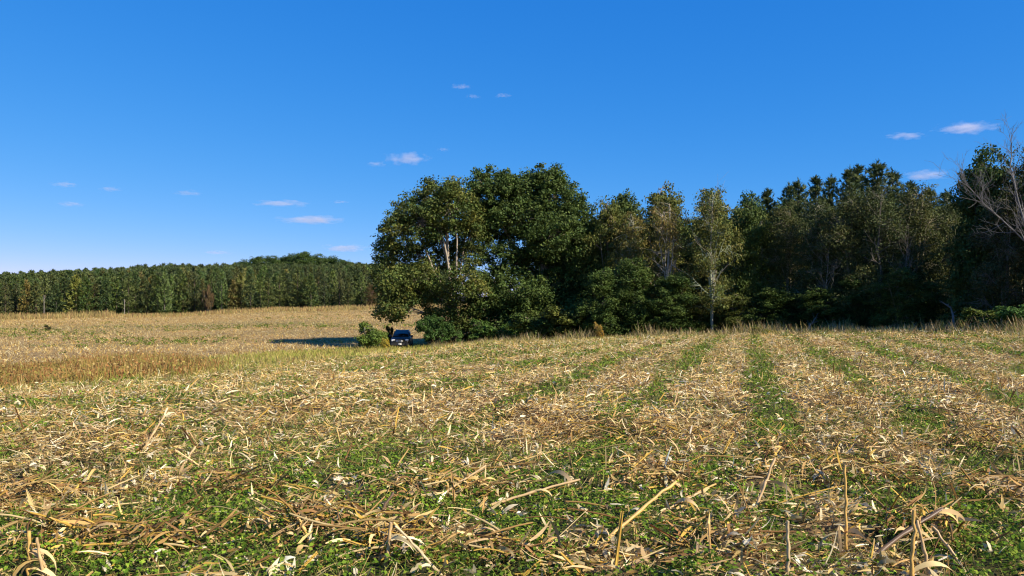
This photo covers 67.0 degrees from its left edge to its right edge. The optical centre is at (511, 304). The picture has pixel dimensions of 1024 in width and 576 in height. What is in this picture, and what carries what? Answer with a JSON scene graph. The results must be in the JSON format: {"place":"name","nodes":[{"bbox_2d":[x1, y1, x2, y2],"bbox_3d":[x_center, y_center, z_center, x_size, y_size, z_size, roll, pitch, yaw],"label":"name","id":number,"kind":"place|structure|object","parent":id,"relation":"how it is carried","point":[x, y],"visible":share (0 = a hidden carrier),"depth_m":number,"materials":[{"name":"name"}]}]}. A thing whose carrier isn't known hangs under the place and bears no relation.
{"place":"outdoors","nodes":[
{"label":"outdoors","id":0,"kind":"place"},
{"bbox_2d":[0,296,1023,575],"bbox_3d":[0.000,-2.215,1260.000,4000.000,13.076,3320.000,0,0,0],"label":"ground","id":1,"kind":"structure","parent":0,"point":[284,320],"depth_m":8.69,"materials":[{"name":"plant"}]},
{"bbox_2d":[0,282,13,314],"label":"plantation pine","id":2,"kind":"object","parent":1,"relation":"on","point":[6,289],"visible":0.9,"depth_m":205.46,"materials":[{"name":"green plant"}]},
{"bbox_2d":[7,283,23,313],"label":"plantation pine","id":3,"kind":"object","parent":1,"relation":"on","point":[16,293],"visible":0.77,"depth_m":209.24,"materials":[{"name":"green plant"}]},
{"bbox_2d":[16,278,35,315],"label":"plantation pine","id":4,"kind":"object","parent":1,"relation":"on","point":[27,286],"visible":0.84,"depth_m":205.45,"materials":[{"name":"green plant"}]},
{"bbox_2d":[12,537,45,575],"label":"corn stalk","id":5,"kind":"object","parent":1,"relation":"on","point":[39,558],"visible":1,"depth_m":4.57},
{"bbox_2d":[26,280,47,315],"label":"plantation pine","id":6,"kind":"object","parent":1,"relation":"on","point":[35,287],"visible":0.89,"depth_m":205.20,"materials":[{"name":"green plant"}]},
{"bbox_2d":[25,531,56,575],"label":"corn stalk","id":7,"kind":"object","parent":1,"relation":"on","point":[29,568],"visible":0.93,"depth_m":4.60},
{"bbox_2d":[36,276,54,314],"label":"plantation pine","id":8,"kind":"object","parent":1,"relation":"on","point":[45,280],"visible":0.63,"depth_m":208.07,"materials":[{"name":"green plant"}]},
{"bbox_2d":[46,283,65,313],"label":"plantation pine","id":9,"kind":"object","parent":1,"relation":"on","point":[55,290],"visible":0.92,"depth_m":206.07,"materials":[{"name":"green plant"}]},
{"bbox_2d":[53,277,77,311],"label":"plantation pine","id":10,"kind":"object","parent":1,"relation":"on","point":[64,287],"visible":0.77,"depth_m":207.52,"materials":[{"name":"green plant"}]},
{"bbox_2d":[60,273,86,312],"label":"plantation pine","id":11,"kind":"object","parent":1,"relation":"on","point":[77,283],"visible":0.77,"depth_m":207.45,"materials":[{"name":"green plant"}]},
{"bbox_2d":[74,277,98,313],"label":"plantation pine","id":12,"kind":"object","parent":1,"relation":"on","point":[85,286],"visible":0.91,"depth_m":205.91,"materials":[{"name":"green plant"}]},
{"bbox_2d":[83,282,105,311],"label":"plantation pine","id":13,"kind":"object","parent":1,"relation":"on","point":[95,291],"visible":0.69,"depth_m":208.01,"materials":[{"name":"green plant"}]},
{"bbox_2d":[95,278,116,312],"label":"plantation pine","id":14,"kind":"object","parent":1,"relation":"on","point":[106,291],"visible":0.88,"depth_m":206.22,"materials":[{"name":"green plant"}]},
{"bbox_2d":[0,350,230,387],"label":"brown weeds","id":15,"kind":"object","parent":1,"relation":"on","point":[94,367],"visible":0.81,"depth_m":26.34,"materials":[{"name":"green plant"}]},
{"bbox_2d":[107,278,123,313],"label":"plantation pine","id":16,"kind":"object","parent":1,"relation":"on","point":[116,292],"visible":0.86,"depth_m":207.45,"materials":[{"name":"green plant"}]},
{"bbox_2d":[108,270,134,312],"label":"plantation pine","id":17,"kind":"object","parent":1,"relation":"on","point":[121,277],"visible":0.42,"depth_m":212.46,"materials":[{"name":"green plant"}]},
{"bbox_2d":[117,276,137,313],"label":"plantation pine","id":18,"kind":"object","parent":1,"relation":"on","point":[128,282],"visible":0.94,"depth_m":205.91,"materials":[{"name":"green plant"}]},
{"bbox_2d":[127,279,144,312],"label":"plantation pine","id":19,"kind":"object","parent":1,"relation":"on","point":[135,284],"visible":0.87,"depth_m":207.21,"materials":[{"name":"green plant"}]},
{"bbox_2d":[136,280,153,313],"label":"plantation pine","id":20,"kind":"object","parent":1,"relation":"on","point":[145,300],"visible":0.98,"depth_m":205.87,"materials":[{"name":"green plant"}]},
{"bbox_2d":[148,274,167,312],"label":"plantation pine","id":21,"kind":"object","parent":1,"relation":"on","point":[157,286],"visible":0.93,"depth_m":204.44,"materials":[{"name":"green plant"}]},
{"bbox_2d":[153,271,173,313],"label":"plantation pine","id":22,"kind":"object","parent":1,"relation":"on","point":[165,291],"visible":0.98,"depth_m":204.20,"materials":[{"name":"green plant"}]},
{"bbox_2d":[163,274,180,312],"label":"plantation pine","id":23,"kind":"object","parent":1,"relation":"on","point":[171,278],"visible":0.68,"depth_m":208.30,"materials":[{"name":"green plant"}]},
{"bbox_2d":[173,273,193,312],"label":"plantation pine","id":24,"kind":"object","parent":1,"relation":"on","point":[182,284],"visible":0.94,"depth_m":207.71,"materials":[{"name":"green plant"}]},
{"bbox_2d":[182,272,200,311],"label":"plantation pine","id":25,"kind":"object","parent":1,"relation":"on","point":[194,277],"visible":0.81,"depth_m":208.26,"materials":[{"name":"green plant"}]},
{"bbox_2d":[203,283,213,310],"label":"rusty tree","id":26,"kind":"object","parent":1,"relation":"on","point":[208,298],"visible":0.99,"depth_m":203.66,"materials":[{"name":"brown plant"}]},
{"bbox_2d":[0,261,441,295],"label":"plantation woods","id":27,"kind":"object","parent":1,"relation":"on","point":[279,267],"visible":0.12,"depth_m":294.37,"materials":[{"name":"plant"}]},
{"bbox_2d":[213,269,230,309],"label":"plantation pine","id":28,"kind":"object","parent":1,"relation":"on","point":[221,286],"visible":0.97,"depth_m":207.00,"materials":[{"name":"green plant"}]},
{"bbox_2d":[223,278,241,309],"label":"plantation pine","id":29,"kind":"object","parent":1,"relation":"on","point":[233,287],"visible":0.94,"depth_m":207.30,"materials":[{"name":"green plant"}]},
{"bbox_2d":[0,303,467,319],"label":"fringe grass","id":30,"kind":"structure","parent":1,"relation":"on","point":[76,314],"depth_m":191.34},
{"bbox_2d":[228,270,251,308],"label":"plantation pine","id":31,"kind":"object","parent":1,"relation":"on","point":[241,276],"visible":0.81,"depth_m":208.59,"materials":[{"name":"green plant"}]},
{"bbox_2d":[241,273,260,308],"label":"plantation pine","id":32,"kind":"object","parent":1,"relation":"on","point":[250,290],"visible":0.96,"depth_m":205.68,"materials":[{"name":"green plant"}]},
{"bbox_2d":[259,278,276,308],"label":"plantation pine","id":33,"kind":"object","parent":1,"relation":"on","point":[266,291],"visible":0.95,"depth_m":204.44,"materials":[{"name":"green plant"}]},
{"bbox_2d":[271,273,288,307],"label":"plantation pine","id":34,"kind":"object","parent":1,"relation":"on","point":[279,290],"visible":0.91,"depth_m":207.93,"materials":[{"name":"green plant"}]},
{"bbox_2d":[287,270,307,306],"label":"plantation pine","id":35,"kind":"object","parent":1,"relation":"on","point":[297,273],"visible":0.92,"depth_m":208.26,"materials":[{"name":"green plant"}]},
{"bbox_2d":[289,251,314,265],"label":"hilltop tree","id":36,"kind":"object","parent":1,"relation":"on","point":[303,256],"visible":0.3,"depth_m":357.88,"materials":[{"name":"green plant"}]},
{"bbox_2d":[301,274,320,307],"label":"plantation pine","id":37,"kind":"object","parent":1,"relation":"on","point":[312,292],"visible":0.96,"depth_m":205.42,"materials":[{"name":"green plant"}]},
{"bbox_2d":[0,333,622,392],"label":"yellow grass","id":38,"kind":"structure","parent":1,"relation":"on","point":[330,353],"depth_m":42.39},
{"bbox_2d":[315,271,331,306],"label":"plantation pine","id":39,"kind":"object","parent":1,"relation":"on","point":[324,286],"visible":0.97,"depth_m":207.85,"materials":[{"name":"green plant"}]},
{"bbox_2d":[332,271,346,305],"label":"plantation pine","id":40,"kind":"object","parent":1,"relation":"on","point":[340,283],"visible":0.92,"depth_m":208.07,"materials":[{"name":"green plant"}]},
{"bbox_2d":[353,271,369,305],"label":"plantation pine","id":41,"kind":"object","parent":1,"relation":"on","point":[362,288],"visible":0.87,"depth_m":209.10,"materials":[{"name":"green plant"}]},
{"bbox_2d":[354,321,388,347],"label":"shrub","id":42,"kind":"object","parent":1,"relation":"on","point":[371,336],"visible":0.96,"depth_m":66.16,"materials":[{"name":"green plant"}]},
{"bbox_2d":[389,329,412,345],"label":"parked car","id":43,"kind":"object","parent":1,"relation":"on","point":[402,337],"visible":0.96,"depth_m":73.51,"materials":[{"name":"black paint"}]},
{"bbox_2d":[378,522,425,568],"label":"corn stalk","id":44,"kind":"object","parent":1,"relation":"on","point":[402,539],"visible":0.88,"depth_m":4.86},
{"bbox_2d":[394,525,443,575],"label":"corn stalk","id":45,"kind":"object","parent":1,"relation":"on","point":[428,564],"visible":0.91,"depth_m":4.78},
{"bbox_2d":[365,175,497,342],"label":"spreading oak","id":46,"kind":"object","parent":1,"relation":"on","point":[430,221],"visible":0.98,"depth_m":72.29,"materials":[{"name":"green plant"}]},
{"bbox_2d":[414,314,454,344],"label":"shrub","id":47,"kind":"object","parent":1,"relation":"on","point":[432,328],"visible":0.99,"depth_m":67.09,"materials":[{"name":"green plant"}]},
{"bbox_2d":[467,318,522,339],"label":"shrub","id":48,"kind":"object","parent":1,"relation":"on","point":[483,328],"visible":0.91,"depth_m":69.71,"materials":[{"name":"green plant"}]},
{"bbox_2d":[0,306,1023,575],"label":"corn residue","id":49,"kind":"object","parent":1,"relation":"on","point":[560,406],"visible":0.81,"depth_m":8.68},
{"bbox_2d":[0,311,1023,575],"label":"green weeds","id":50,"kind":"object","parent":1,"relation":"on","point":[586,465],"visible":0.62,"depth_m":7.64,"materials":[{"name":"green plant"}]},
{"bbox_2d":[504,312,552,339],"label":"shrub","id":51,"kind":"object","parent":1,"relation":"on","point":[526,324],"visible":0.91,"depth_m":67.74,"materials":[{"name":"green plant"}]},
{"bbox_2d":[454,161,603,339],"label":"oak","id":52,"kind":"object","parent":1,"relation":"on","point":[530,212],"visible":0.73,"depth_m":74.45,"materials":[{"name":"green plant"}]},
{"bbox_2d":[486,470,579,510],"bbox_3d":[0.076,1.617,6.492,1.042,0.382,0.284,0,0,-25],"label":"corn stalk","id":53,"kind":"object","parent":1,"relation":"on","point":[569,479],"visible":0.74,"depth_m":6.47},
{"bbox_2d":[535,301,588,337],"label":"shrub","id":54,"kind":"object","parent":1,"relation":"on","point":[565,319],"visible":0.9,"depth_m":66.87,"materials":[{"name":"green plant"}]},
{"bbox_2d":[574,266,625,336],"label":"understorey bush","id":55,"kind":"object","parent":1,"relation":"on","point":[601,283],"visible":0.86,"depth_m":65.35,"materials":[{"name":"green plant"}]},
{"bbox_2d":[574,196,639,321],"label":"forest tree","id":56,"kind":"object","parent":1,"relation":"on","point":[608,215],"visible":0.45,"depth_m":73.38,"materials":[{"name":"green plant"}]},
{"bbox_2d":[603,188,654,332],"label":"forest tree","id":57,"kind":"object","parent":1,"relation":"on","point":[625,205],"visible":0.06,"depth_m":78.81,"materials":[{"name":"green plant"}]},
{"bbox_2d":[604,256,658,335],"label":"understorey bush","id":58,"kind":"object","parent":1,"relation":"on","point":[642,313],"visible":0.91,"depth_m":65.29,"materials":[{"name":"green plant"}]},
{"bbox_2d":[607,211,657,334],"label":"forest tree","id":59,"kind":"object","parent":1,"relation":"on","point":[626,245],"visible":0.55,"depth_m":69.78,"materials":[{"name":"green plant"}]},
{"bbox_2d":[593,480,676,553],"bbox_3d":[0.806,1.521,5.487,0.878,0.467,0.191,0,0,-34],"label":"corn stalk","id":60,"kind":"object","parent":1,"relation":"on","point":[639,511],"visible":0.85,"depth_m":5.45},
{"bbox_2d":[631,180,695,332],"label":"forest tree","id":61,"kind":"object","parent":1,"relation":"on","point":[673,201],"visible":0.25,"depth_m":71.20,"materials":[{"name":"green plant"}]},
{"bbox_2d":[644,271,701,332],"bbox_3d":[13.346,-0.123,64.960,4.832,5.462,4.769,0,0,-32],"label":"understorey bush","id":62,"kind":"object","parent":1,"relation":"on","point":[668,289],"visible":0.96,"depth_m":64.26,"materials":[{"name":"green plant"}]},
{"bbox_2d":[647,197,700,333],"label":"yellowing tree","id":63,"kind":"object","parent":1,"relation":"on","point":[673,237],"visible":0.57,"depth_m":66.73,"materials":[{"name":"green plant"}]},
{"bbox_2d":[675,218,721,327],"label":"forest tree","id":64,"kind":"object","parent":1,"relation":"on","point":[686,257],"visible":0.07,"depth_m":81.25,"materials":[{"name":"green plant"}]},
{"bbox_2d":[675,283,723,332],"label":"understorey bush","id":65,"kind":"object","parent":1,"relation":"on","point":[703,325],"visible":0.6,"depth_m":65.39,"materials":[{"name":"green plant"}]},
{"bbox_2d":[676,188,747,333],"bbox_3d":[16.844,-3.649,64.969,6.020,12.735,6.026,0,0,-25],"label":"yellowing tree","id":66,"kind":"object","parent":1,"relation":"on","point":[720,232],"visible":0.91,"depth_m":64.65,"materials":[{"name":"green plant"}]},
{"bbox_2d":[693,179,731,331],"bbox_3d":[16.325,-4.319,63.610,3.048,13.416,3.134,0,0,-38],"label":"tree","id":67,"kind":"object","parent":1,"relation":"on","point":[713,278],"visible":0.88,"depth_m":63.97,"materials":[{"name":"grey plant"}]},
{"bbox_2d":[689,185,748,331],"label":"forest tree","id":68,"kind":"object","parent":1,"relation":"on","point":[722,267],"visible":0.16,"depth_m":70.23,"materials":[{"name":"green plant"}]},
{"bbox_2d":[710,292,757,332],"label":"understorey bush","id":69,"kind":"object","parent":1,"relation":"on","point":[745,301],"visible":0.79,"depth_m":63.70,"materials":[{"name":"green plant"}]},
{"bbox_2d":[725,190,780,326],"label":"forest tree","id":70,"kind":"object","parent":1,"relation":"on","point":[751,215],"visible":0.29,"depth_m":75.14,"materials":[{"name":"green plant"}]},
{"bbox_2d":[738,213,785,323],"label":"forest tree","id":71,"kind":"object","parent":1,"relation":"on","point":[755,238],"visible":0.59,"depth_m":67.45,"materials":[{"name":"green plant"}]},
{"bbox_2d":[757,188,782,286],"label":"pine tree","id":72,"kind":"object","parent":1,"relation":"on","point":[769,206],"visible":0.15,"depth_m":79.72,"materials":[{"name":"green plant"}]},
{"bbox_2d":[751,458,793,515],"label":"corn stalk","id":73,"kind":"object","parent":1,"relation":"on","point":[765,482],"visible":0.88,"depth_m":6.30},
{"bbox_2d":[742,287,804,331],"bbox_3d":[21.216,0.421,62.853,5.560,3.821,4.849,0,0,-32],"label":"understorey bush","id":74,"kind":"object","parent":1,"relation":"on","point":[773,297],"visible":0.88,"depth_m":62.28,"materials":[{"name":"green plant"}]},
{"bbox_2d":[757,199,816,323],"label":"forest tree","id":75,"kind":"object","parent":1,"relation":"on","point":[785,234],"visible":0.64,"depth_m":65.72,"materials":[{"name":"green plant"}]},
{"bbox_2d":[785,520,795,575],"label":"corn stalk","id":76,"kind":"object","parent":1,"relation":"on","point":[787,566],"visible":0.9,"depth_m":4.65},
{"bbox_2d":[776,177,821,301],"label":"pine tree","id":77,"kind":"object","parent":1,"relation":"on","point":[796,189],"visible":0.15,"depth_m":77.75,"materials":[{"name":"green plant"}]},
{"bbox_2d":[780,194,852,328],"bbox_3d":[24.826,-3.375,62.923,5.399,11.503,5.980,0,0,42],"label":"forest tree","id":78,"kind":"object","parent":1,"relation":"on","point":[816,233],"visible":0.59,"depth_m":62.52,"materials":[{"name":"green plant"}]},
{"bbox_2d":[804,174,833,257],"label":"pine tree","id":79,"kind":"object","parent":1,"relation":"on","point":[816,188],"visible":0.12,"depth_m":81.75,"materials":[{"name":"green plant"}]},
{"bbox_2d":[794,287,850,329],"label":"understorey bush","id":80,"kind":"object","parent":1,"relation":"on","point":[820,297],"visible":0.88,"depth_m":60.39,"materials":[{"name":"green plant"}]},
{"bbox_2d":[814,173,839,319],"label":"pine tree","id":81,"kind":"object","parent":1,"relation":"on","point":[829,192],"visible":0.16,"depth_m":79.83,"materials":[{"name":"green plant"}]},
{"bbox_2d":[820,465,868,552],"bbox_3d":[2.203,1.412,5.144,0.224,0.658,0.267,0,0,0],"label":"corn stalk","id":82,"kind":"object","parent":1,"relation":"on","point":[852,530],"visible":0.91,"depth_m":5.23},
{"bbox_2d":[828,163,869,265],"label":"pine tree","id":83,"kind":"object","parent":1,"relation":"on","point":[858,170],"visible":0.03,"depth_m":78.69,"materials":[{"name":"green plant"}]},
{"bbox_2d":[825,167,875,277],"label":"pine tree","id":84,"kind":"object","parent":1,"relation":"on","point":[849,174],"visible":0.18,"depth_m":73.77,"materials":[{"name":"green plant"}]},
{"bbox_2d":[814,187,889,327],"bbox_3d":[26.858,-3.490,60.747,5.621,11.554,5.694,0,0,10],"label":"forest tree","id":85,"kind":"object","parent":1,"relation":"on","point":[841,230],"visible":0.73,"depth_m":60.35,"materials":[{"name":"green plant"}]},
{"bbox_2d":[835,275,883,328],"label":"understorey bush","id":86,"kind":"object","parent":1,"relation":"on","point":[850,297],"visible":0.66,"depth_m":59.25,"materials":[{"name":"green plant"}]},
{"bbox_2d":[844,158,915,325],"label":"pine tree","id":87,"kind":"object","parent":1,"relation":"on","point":[875,170],"visible":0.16,"depth_m":75.64,"materials":[{"name":"green plant"}]},
{"bbox_2d":[863,183,896,322],"bbox_3d":[28.236,-3.834,59.103,2.797,11.387,3.018,0,0,23],"label":"tree","id":88,"kind":"object","parent":1,"relation":"on","point":[878,243],"visible":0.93,"depth_m":58.97,"materials":[{"name":"grey plant"}]},
{"bbox_2d":[843,182,929,328],"bbox_3d":[28.813,-3.700,59.592,6.182,11.741,6.223,0,0,21],"label":"forest tree","id":89,"kind":"object","parent":1,"relation":"on","point":[873,232],"visible":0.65,"depth_m":59.29,"materials":[{"name":"green plant"}]},
{"bbox_2d":[861,265,935,327],"bbox_3d":[28.632,-0.501,57.140,5.030,4.944,4.403,0,0,40],"label":"bush","id":90,"kind":"object","parent":1,"relation":"on","point":[901,287],"visible":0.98,"depth_m":56.54,"materials":[{"name":"green plant"}]},
{"bbox_2d":[881,166,924,324],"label":"pine tree","id":91,"kind":"object","parent":1,"relation":"on","point":[896,175],"visible":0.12,"depth_m":79.76,"materials":[{"name":"green plant"}]},
{"bbox_2d":[891,180,941,279],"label":"pine tree","id":92,"kind":"object","parent":1,"relation":"on","point":[911,184],"visible":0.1,"depth_m":75.70,"materials":[{"name":"green plant"}]},
{"bbox_2d":[869,507,965,564],"bbox_3d":[2.687,1.568,5.289,0.943,0.333,0.283,0,0,-25],"label":"corn stalk","id":93,"kind":"object","parent":1,"relation":"on","point":[908,530],"visible":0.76,"depth_m":5.23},
{"bbox_2d":[881,180,956,327],"bbox_3d":[31.688,-3.728,59.852,6.102,11.868,5.509,0,0,1],"label":"forest tree","id":94,"kind":"object","parent":1,"relation":"on","point":[915,218],"visible":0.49,"depth_m":59.35,"materials":[{"name":"green plant"}]},
{"bbox_2d":[915,520,931,575],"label":"corn stalk","id":95,"kind":"object","parent":1,"relation":"on","point":[928,572],"visible":0.91,"depth_m":4.64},
{"bbox_2d":[906,510,955,575],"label":"corn stalk","id":96,"kind":"object","parent":1,"relation":"on","point":[912,570],"visible":1,"depth_m":4.57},
{"bbox_2d":[909,279,953,327],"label":"understorey bush","id":97,"kind":"object","parent":1,"relation":"on","point":[929,288],"visible":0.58,"depth_m":56.34,"materials":[{"name":"green plant"}]},
{"bbox_2d":[921,191,967,326],"bbox_3d":[35.162,-3.567,62.091,4.754,11.435,4.693,0,0,29],"label":"forest tree","id":98,"kind":"object","parent":1,"relation":"on","point":[952,214],"visible":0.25,"depth_m":61.53,"materials":[{"name":"green plant"}]},
{"bbox_2d":[928,526,966,571],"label":"corn stalk","id":99,"kind":"object","parent":1,"relation":"on","point":[945,544],"visible":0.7,"depth_m":4.98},
{"bbox_2d":[941,273,993,328],"bbox_3d":[30.917,-0.285,52.091,3.369,4.034,3.874,0,0,40],"label":"understorey bush","id":100,"kind":"object","parent":1,"relation":"on","point":[957,287],"visible":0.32,"depth_m":51.83,"materials":[{"name":"green plant"}]},
{"bbox_2d":[929,152,1023,240],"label":"leaning bare tree","id":101,"kind":"object","parent":1,"relation":"on","point":[983,203],"visible":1,"depth_m":42.93,"materials":[{"name":"grey plant"}]},
{"bbox_2d":[939,143,1022,317],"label":"forest tree","id":102,"kind":"object","parent":1,"relation":"on","point":[964,245],"visible":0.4,"depth_m":51.55,"materials":[{"name":"green plant"}]},
{"bbox_2d":[956,307,1010,328],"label":"shrub","id":103,"kind":"object","parent":1,"relation":"on","point":[969,313],"visible":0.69,"depth_m":44.90,"materials":[{"name":"green plant"}]},
{"bbox_2d":[956,186,1023,326],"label":"forest tree","id":104,"kind":"object","parent":1,"relation":"on","point":[1010,294],"visible":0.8,"depth_m":48.70,"materials":[{"name":"green plant"}]},
{"bbox_2d":[974,143,1023,324],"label":"forest tree","id":105,"kind":"object","parent":1,"relation":"on","point":[1017,172],"visible":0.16,"depth_m":49.87,"materials":[{"name":"green plant"}]},
{"bbox_2d":[975,113,1023,226],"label":"bare tree","id":106,"kind":"object","parent":1,"relation":"on","point":[1012,174],"visible":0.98,"depth_m":45.00,"materials":[{"name":"grey plant"}]},
{"bbox_2d":[992,304,1023,328],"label":"shrub","id":107,"kind":"object","parent":1,"relation":"on","point":[1005,312],"visible":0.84,"depth_m":42.61,"materials":[{"name":"green plant"}]},
{"bbox_2d":[0,0,1023,295],"label":"sky","id":108,"kind":"structure","parent":0,"point":[133,132],"materials":[{"name":"blue"}]},
{"bbox_2d":[429,314,1023,347],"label":"field edge grass","id":109,"kind":"structure","parent":0,"point":[1016,328],"depth_m":54.99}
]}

